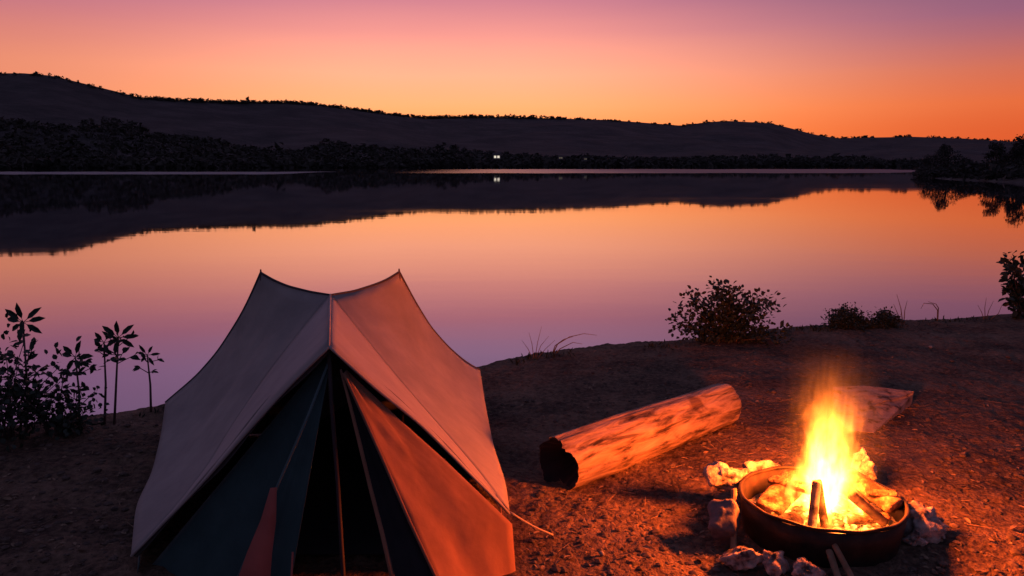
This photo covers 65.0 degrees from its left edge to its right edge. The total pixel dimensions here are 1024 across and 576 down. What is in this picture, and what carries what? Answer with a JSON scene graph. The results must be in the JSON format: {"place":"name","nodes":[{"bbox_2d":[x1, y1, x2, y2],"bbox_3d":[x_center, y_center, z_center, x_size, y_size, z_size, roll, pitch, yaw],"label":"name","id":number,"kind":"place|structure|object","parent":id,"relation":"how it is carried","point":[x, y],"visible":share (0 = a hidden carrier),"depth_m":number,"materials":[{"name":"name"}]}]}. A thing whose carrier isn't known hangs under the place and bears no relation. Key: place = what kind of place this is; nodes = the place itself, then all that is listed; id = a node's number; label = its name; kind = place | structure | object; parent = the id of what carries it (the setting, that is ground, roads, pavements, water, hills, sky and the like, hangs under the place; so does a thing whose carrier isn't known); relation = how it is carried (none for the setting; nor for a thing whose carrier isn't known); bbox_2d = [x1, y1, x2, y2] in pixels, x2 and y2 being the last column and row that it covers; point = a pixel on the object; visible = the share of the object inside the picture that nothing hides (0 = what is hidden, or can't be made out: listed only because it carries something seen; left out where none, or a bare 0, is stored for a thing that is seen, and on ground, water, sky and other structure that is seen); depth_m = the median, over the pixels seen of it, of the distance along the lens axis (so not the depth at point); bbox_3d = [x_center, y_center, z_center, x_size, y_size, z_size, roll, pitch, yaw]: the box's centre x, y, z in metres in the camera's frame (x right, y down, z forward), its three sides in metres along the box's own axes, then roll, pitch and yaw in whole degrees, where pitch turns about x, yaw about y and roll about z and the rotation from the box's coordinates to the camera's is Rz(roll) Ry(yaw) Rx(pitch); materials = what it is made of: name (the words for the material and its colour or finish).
{"place":"outdoors","nodes":[
{"label":"outdoors","id":0,"kind":"place"},
{"bbox_2d":[0,172,308,173],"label":"sandbar","id":1,"kind":"structure","parent":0,"point":[149,172],"depth_m":333.75,"materials":[{"name":"sand"}]},
{"bbox_2d":[16,316,989,438],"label":"bank grass","id":2,"kind":"structure","parent":0,"point":[553,353],"depth_m":10.96,"materials":[{"name":"green plant"}]},
{"bbox_2d":[0,167,1023,425],"bbox_3d":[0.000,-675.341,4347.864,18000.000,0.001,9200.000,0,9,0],"label":"lake water","id":3,"kind":"structure","parent":0,"point":[492,267],"depth_m":41.52,"materials":[{"name":"liquid"}]},
{"bbox_2d":[0,314,1023,575],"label":"ground","id":4,"kind":"structure","parent":0,"point":[808,360],"depth_m":7.00,"materials":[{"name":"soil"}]},
{"bbox_2d":[0,302,48,436],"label":"sapling","id":5,"kind":"object","parent":4,"relation":"on","point":[13,318],"visible":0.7,"depth_m":7.29,"materials":[{"name":"green plant"}]},
{"bbox_2d":[0,311,103,451],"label":"bank shrub","id":6,"kind":"object","parent":4,"relation":"on","point":[9,409],"visible":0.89,"depth_m":7.26,"materials":[{"name":"green plant"}]},
{"bbox_2d":[0,349,109,439],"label":"bank shrub","id":7,"kind":"object","parent":4,"relation":"on","point":[68,423],"visible":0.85,"depth_m":7.42,"materials":[{"name":"green plant"}]},
{"bbox_2d":[58,341,96,427],"bbox_3d":[-4.071,0.954,7.605,0.377,0.961,0.260,0,9,0],"label":"sapling","id":8,"kind":"object","parent":4,"relation":"on","point":[68,353],"visible":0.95,"depth_m":7.52,"materials":[{"name":"green plant"}]},
{"bbox_2d":[94,331,117,424],"bbox_3d":[-3.874,0.908,7.668,0.335,1.010,0.184,2,9,15],"label":"sapling","id":9,"kind":"object","parent":4,"relation":"on","point":[99,339],"visible":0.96,"depth_m":7.63,"materials":[{"name":"green plant"}]},
{"bbox_2d":[94,321,139,424],"bbox_3d":[-3.745,0.848,7.735,0.341,1.111,0.357,7,11,39],"label":"sapling","id":10,"kind":"object","parent":4,"relation":"on","point":[123,341],"visible":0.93,"depth_m":7.67,"materials":[{"name":"green plant"}]},
{"bbox_2d":[133,345,163,411],"bbox_3d":[-3.640,0.954,8.038,0.358,0.800,0.177,0,9,0],"label":"sapling","id":11,"kind":"object","parent":4,"relation":"on","point":[137,367],"visible":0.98,"depth_m":8.03,"materials":[{"name":"green plant"}]},
{"bbox_2d":[130,269,515,575],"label":"canvas tent","id":12,"kind":"object","parent":4,"relation":"on","point":[318,391],"visible":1,"depth_m":5.20,"materials":[{"name":"beige fabric"}]},
{"bbox_2d":[152,358,326,575],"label":"door panel","id":13,"kind":"structure","parent":12,"relation":"in","point":[216,540],"depth_m":4.87,"materials":[{"name":"teal fabric"}]},
{"bbox_2d":[344,370,515,575],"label":"side door panel","id":14,"kind":"structure","parent":12,"relation":"in","point":[460,532],"depth_m":4.75,"materials":[{"name":"orange fabric"}]},
{"bbox_2d":[510,511,553,536],"bbox_3d":[0.139,1.579,5.247,0.028,0.397,0.447,9,12,44],"label":"tent guy line","id":15,"kind":"object","parent":12,"relation":"attached to","point":[530,524],"visible":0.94,"depth_m":5.22,"materials":[{"name":"beige fabric"}]},
{"bbox_2d":[0,325,1023,575],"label":"loose stones","id":16,"kind":"object","parent":4,"relation":"on","point":[656,531],"visible":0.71,"depth_m":5.79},
{"bbox_2d":[523,326,554,358],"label":"dry stalks","id":17,"kind":"object","parent":4,"relation":"on","point":[536,347],"visible":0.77,"depth_m":10.39,"materials":[{"name":"brown plant"}]},
{"bbox_2d":[553,333,592,353],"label":"dry stalks","id":18,"kind":"object","parent":4,"relation":"on","point":[554,349],"visible":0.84,"depth_m":10.47,"materials":[{"name":"brown plant"}]},
{"bbox_2d":[539,383,741,489],"bbox_3d":[1.233,1.242,7.074,2.542,0.436,0.446,-8,12,-43],"label":"fallen log","id":19,"kind":"object","parent":4,"relation":"on","point":[591,452],"visible":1,"depth_m":6.65,"materials":[{"name":"wood"}]},
{"bbox_2d":[707,499,739,545],"bbox_3d":[1.405,1.564,5.342,0.210,0.341,0.240,2,9,11],"label":"rock","id":20,"kind":"object","parent":4,"relation":"on","point":[723,525],"visible":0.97,"depth_m":5.28,"materials":[{"name":"grey stone"}]},
{"bbox_2d":[702,461,750,491],"bbox_3d":[1.548,1.357,5.803,0.361,0.212,0.172,0,9,0],"label":"rock","id":21,"kind":"object","parent":4,"relation":"on","point":[719,475],"visible":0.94,"depth_m":5.75,"materials":[{"name":"stone"}]},
{"bbox_2d":[665,276,794,345],"bbox_3d":[3.048,0.367,11.215,1.833,1.117,0.956,0,9,0],"label":"bank shrub","id":22,"kind":"object","parent":4,"relation":"on","point":[730,321],"visible":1,"depth_m":11.17,"materials":[{"name":"green plant"}]},
{"bbox_2d":[730,488,736,548],"bbox_3d":[1.482,1.544,5.369,0.041,0.279,0.419,2,9,14],"label":"stick","id":23,"kind":"object","parent":4,"relation":"on","point":[733,541],"visible":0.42,"depth_m":5.26,"materials":[{"name":"brown wood"}]},
{"bbox_2d":[718,546,763,570],"bbox_3d":[1.445,1.678,4.995,0.296,0.156,0.146,5,10,30],"label":"rock","id":24,"kind":"object","parent":4,"relation":"on","point":[739,558],"visible":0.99,"depth_m":4.96,"materials":[{"name":"grey stone"}]},
{"bbox_2d":[742,460,779,472],"bbox_3d":[1.882,1.382,6.036,0.294,0.180,0.132,0,9,0],"label":"rock","id":25,"kind":"object","parent":4,"relation":"on","point":[752,466],"visible":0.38,"depth_m":6.01,"materials":[{"name":"grey stone"}]},
{"bbox_2d":[762,549,790,575],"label":"rock","id":26,"kind":"object","parent":4,"relation":"on","point":[776,563],"visible":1,"depth_m":4.92,"materials":[{"name":"grey stone"}]},
{"bbox_2d":[791,557,825,575],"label":"rock","id":27,"kind":"object","parent":4,"relation":"on","point":[802,566],"visible":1,"depth_m":4.82,"materials":[{"name":"grey stone"}]},
{"bbox_2d":[738,466,909,567],"bbox_3d":[2.098,1.560,5.471,1.087,0.327,1.087,0,9,0],"label":"fire ring","id":28,"kind":"object","parent":4,"relation":"on","point":[792,540],"visible":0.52,"depth_m":5.10,"materials":[{"name":"metal"}]},
{"bbox_2d":[755,469,811,515],"bbox_3d":[1.888,1.432,5.590,0.452,0.244,0.228,-7,12,-40],"label":"firewood","id":29,"kind":"object","parent":28,"relation":"in","point":[778,499],"visible":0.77,"depth_m":5.52,"materials":[{"name":"brown wood"}]},
{"bbox_2d":[768,475,811,494],"bbox_3d":[1.940,1.371,5.598,0.104,0.112,0.324,-6,10,-32],"label":"firewood","id":30,"kind":"object","parent":29,"relation":"on","point":[797,485],"visible":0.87,"depth_m":5.55,"materials":[{"name":"brown wood"}]},
{"bbox_2d":[771,491,888,530],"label":"embers","id":31,"kind":"object","parent":28,"relation":"in","point":[800,504],"visible":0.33,"depth_m":5.47},
{"bbox_2d":[777,511,803,523],"bbox_3d":[1.786,1.510,5.177,0.167,0.125,0.123,5,10,30],"label":"charred chunk","id":32,"kind":"object","parent":31,"relation":"on","point":[794,516],"visible":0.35,"depth_m":5.17,"materials":[{"name":"brown wood"}]},
{"bbox_2d":[807,480,820,526],"bbox_3d":[1.953,1.414,5.195,0.061,0.321,0.184,5,10,27],"label":"firewood","id":33,"kind":"object","parent":31,"relation":"on","point":[814,503],"visible":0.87,"depth_m":5.18,"materials":[{"name":"wood"}]},
{"bbox_2d":[817,479,829,527],"bbox_3d":[2.017,1.418,5.231,0.058,0.305,0.207,-1,9,-4],"label":"firewood","id":34,"kind":"object","parent":31,"relation":"on","point":[823,517],"visible":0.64,"depth_m":5.20,"materials":[{"name":"brown wood"}]},
{"bbox_2d":[847,490,888,526],"bbox_3d":[2.301,1.422,5.200,0.257,0.224,0.100,2,9,13],"label":"firewood","id":35,"kind":"object","parent":31,"relation":"on","point":[868,508],"visible":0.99,"depth_m":5.16,"materials":[{"name":"brown wood"}]},
{"bbox_2d":[847,512,890,524],"bbox_3d":[2.354,1.524,5.297,0.283,0.068,0.077,-2,9,-11],"label":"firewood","id":36,"kind":"object","parent":31,"relation":"on","point":[862,519],"visible":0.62,"depth_m":5.27,"materials":[{"name":"orange wood"}]},
{"bbox_2d":[841,468,903,512],"bbox_3d":[2.458,1.376,5.485,0.196,0.177,0.412,-5,10,-30],"label":"firewood","id":37,"kind":"object","parent":28,"relation":"in","point":[858,481],"visible":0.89,"depth_m":5.45,"materials":[{"name":"brown wood"}]},
{"bbox_2d":[864,489,897,496],"bbox_3d":[2.479,1.383,5.397,0.199,0.057,0.074,1,9,8],"label":"firewood","id":38,"kind":"object","parent":37,"relation":"on","point":[875,493],"visible":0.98,"depth_m":5.38,"materials":[{"name":"brown wood"}]},
{"bbox_2d":[826,549,840,575],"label":"stick","id":39,"kind":"object","parent":4,"relation":"on","point":[832,562],"visible":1,"depth_m":4.87,"materials":[{"name":"brown wood"}]},
{"bbox_2d":[832,543,853,575],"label":"stick","id":40,"kind":"object","parent":4,"relation":"on","point":[842,560],"visible":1,"depth_m":4.87,"materials":[{"name":"brown wood"}]},
{"bbox_2d":[820,302,874,331],"bbox_3d":[5.077,0.495,12.232,0.792,0.588,0.754,0,9,0],"label":"brush clump","id":41,"kind":"object","parent":4,"relation":"on","point":[845,317],"visible":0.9,"depth_m":12.13,"materials":[{"name":"green plant"}]},
{"bbox_2d":[850,447,877,479],"bbox_3d":[2.640,1.375,6.026,0.200,0.332,0.193,7,11,36],"label":"rock","id":42,"kind":"object","parent":4,"relation":"on","point":[862,462],"visible":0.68,"depth_m":5.98,"materials":[{"name":"grey stone"}]},
{"bbox_2d":[854,317,888,329],"bbox_3d":[5.456,0.570,12.267,0.728,0.332,0.526,0,9,0],"label":"brush clump","id":43,"kind":"object","parent":4,"relation":"on","point":[872,325],"visible":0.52,"depth_m":12.19,"materials":[{"name":"green plant"}]},
{"bbox_2d":[832,386,913,432],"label":"stone slab","id":44,"kind":"structure","parent":4,"relation":"on","point":[869,409],"depth_m":8.10,"materials":[{"name":"grey stone"}]},
{"bbox_2d":[867,306,906,329],"bbox_3d":[5.755,0.534,12.369,0.680,0.542,0.558,0,9,0],"label":"brush clump","id":45,"kind":"object","parent":4,"relation":"on","point":[889,318],"visible":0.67,"depth_m":12.31,"materials":[{"name":"green plant"}]},
{"bbox_2d":[894,296,906,324],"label":"dry stalks","id":46,"kind":"object","parent":4,"relation":"on","point":[901,311],"visible":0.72,"depth_m":12.49,"materials":[{"name":"brown plant"}]},
{"bbox_2d":[902,530,927,545],"bbox_3d":[2.631,1.637,5.255,0.166,0.125,0.086,0,9,0],"label":"rock","id":47,"kind":"object","parent":4,"relation":"on","point":[913,538],"visible":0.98,"depth_m":5.23,"materials":[{"name":"grey stone"}]},
{"bbox_2d":[903,500,948,543],"bbox_3d":[2.776,1.583,5.413,0.316,0.285,0.303,0,9,0],"label":"rock","id":48,"kind":"object","parent":4,"relation":"on","point":[928,524],"visible":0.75,"depth_m":5.35,"materials":[{"name":"grey stone"}]},
{"bbox_2d":[921,302,938,320],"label":"dry stalks","id":49,"kind":"object","parent":4,"relation":"on","point":[935,307],"visible":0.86,"depth_m":12.70,"materials":[{"name":"brown plant"}]},
{"bbox_2d":[978,302,1001,319],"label":"dry stalks","id":50,"kind":"object","parent":4,"relation":"on","point":[988,312],"visible":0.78,"depth_m":12.85,"materials":[{"name":"brown plant"}]},
{"bbox_2d":[996,250,1023,318],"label":"bank shrub","id":51,"kind":"object","parent":4,"relation":"on","point":[1014,289],"visible":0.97,"depth_m":12.93,"materials":[{"name":"green plant"}]},
{"bbox_2d":[0,73,1023,167],"bbox_3d":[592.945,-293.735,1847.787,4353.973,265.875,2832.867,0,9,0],"label":"hills","id":52,"kind":"structure","parent":0,"point":[44,99],"depth_m":1266.60,"materials":[{"name":"black plant"}]},
{"bbox_2d":[493,153,500,158],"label":"lakeside cabin","id":53,"kind":"object","parent":52,"relation":"on","point":[496,155],"visible":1,"depth_m":631.67,"materials":[{"name":"white"}]},
{"bbox_2d":[0,71,1011,168],"bbox_3d":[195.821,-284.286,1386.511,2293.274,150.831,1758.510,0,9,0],"label":"distant wood","id":54,"kind":"object","parent":52,"relation":"on","point":[239,156],"visible":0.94,"depth_m":782.41,"materials":[{"name":"green plant"}]},
{"bbox_2d":[0,0,1023,141],"label":"sky","id":55,"kind":"structure","parent":0,"point":[836,68],"materials":[{"name":"orange"}]},
{"bbox_2d":[264,169,915,172],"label":"ruffled water","id":56,"kind":"structure","parent":0,"point":[620,171],"depth_m":399.35,"materials":[{"name":"liquid"}]},
{"bbox_2d":[922,176,1023,182],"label":"headland","id":57,"kind":"structure","parent":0,"point":[1018,180],"depth_m":191.85,"materials":[{"name":"brown soil"}]},
{"bbox_2d":[930,143,966,167],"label":"lakeside tree","id":58,"kind":"object","parent":57,"relation":"on","point":[944,152],"visible":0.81,"depth_m":237.56,"materials":[{"name":"green plant"}]},
{"bbox_2d":[911,159,1023,180],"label":"shore scrub","id":59,"kind":"object","parent":57,"relation":"on","point":[1008,170],"visible":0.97,"depth_m":207.14,"materials":[{"name":"plant"}]},
{"bbox_2d":[978,141,1007,166],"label":"lakeside tree","id":60,"kind":"object","parent":57,"relation":"on","point":[998,152],"visible":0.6,"depth_m":211.85,"materials":[{"name":"green plant"}]},
{"bbox_2d":[1005,134,1023,163],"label":"lakeside tree","id":61,"kind":"object","parent":57,"relation":"on","point":[1015,151],"visible":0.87,"depth_m":198.75,"materials":[{"name":"green plant"}]}
]}

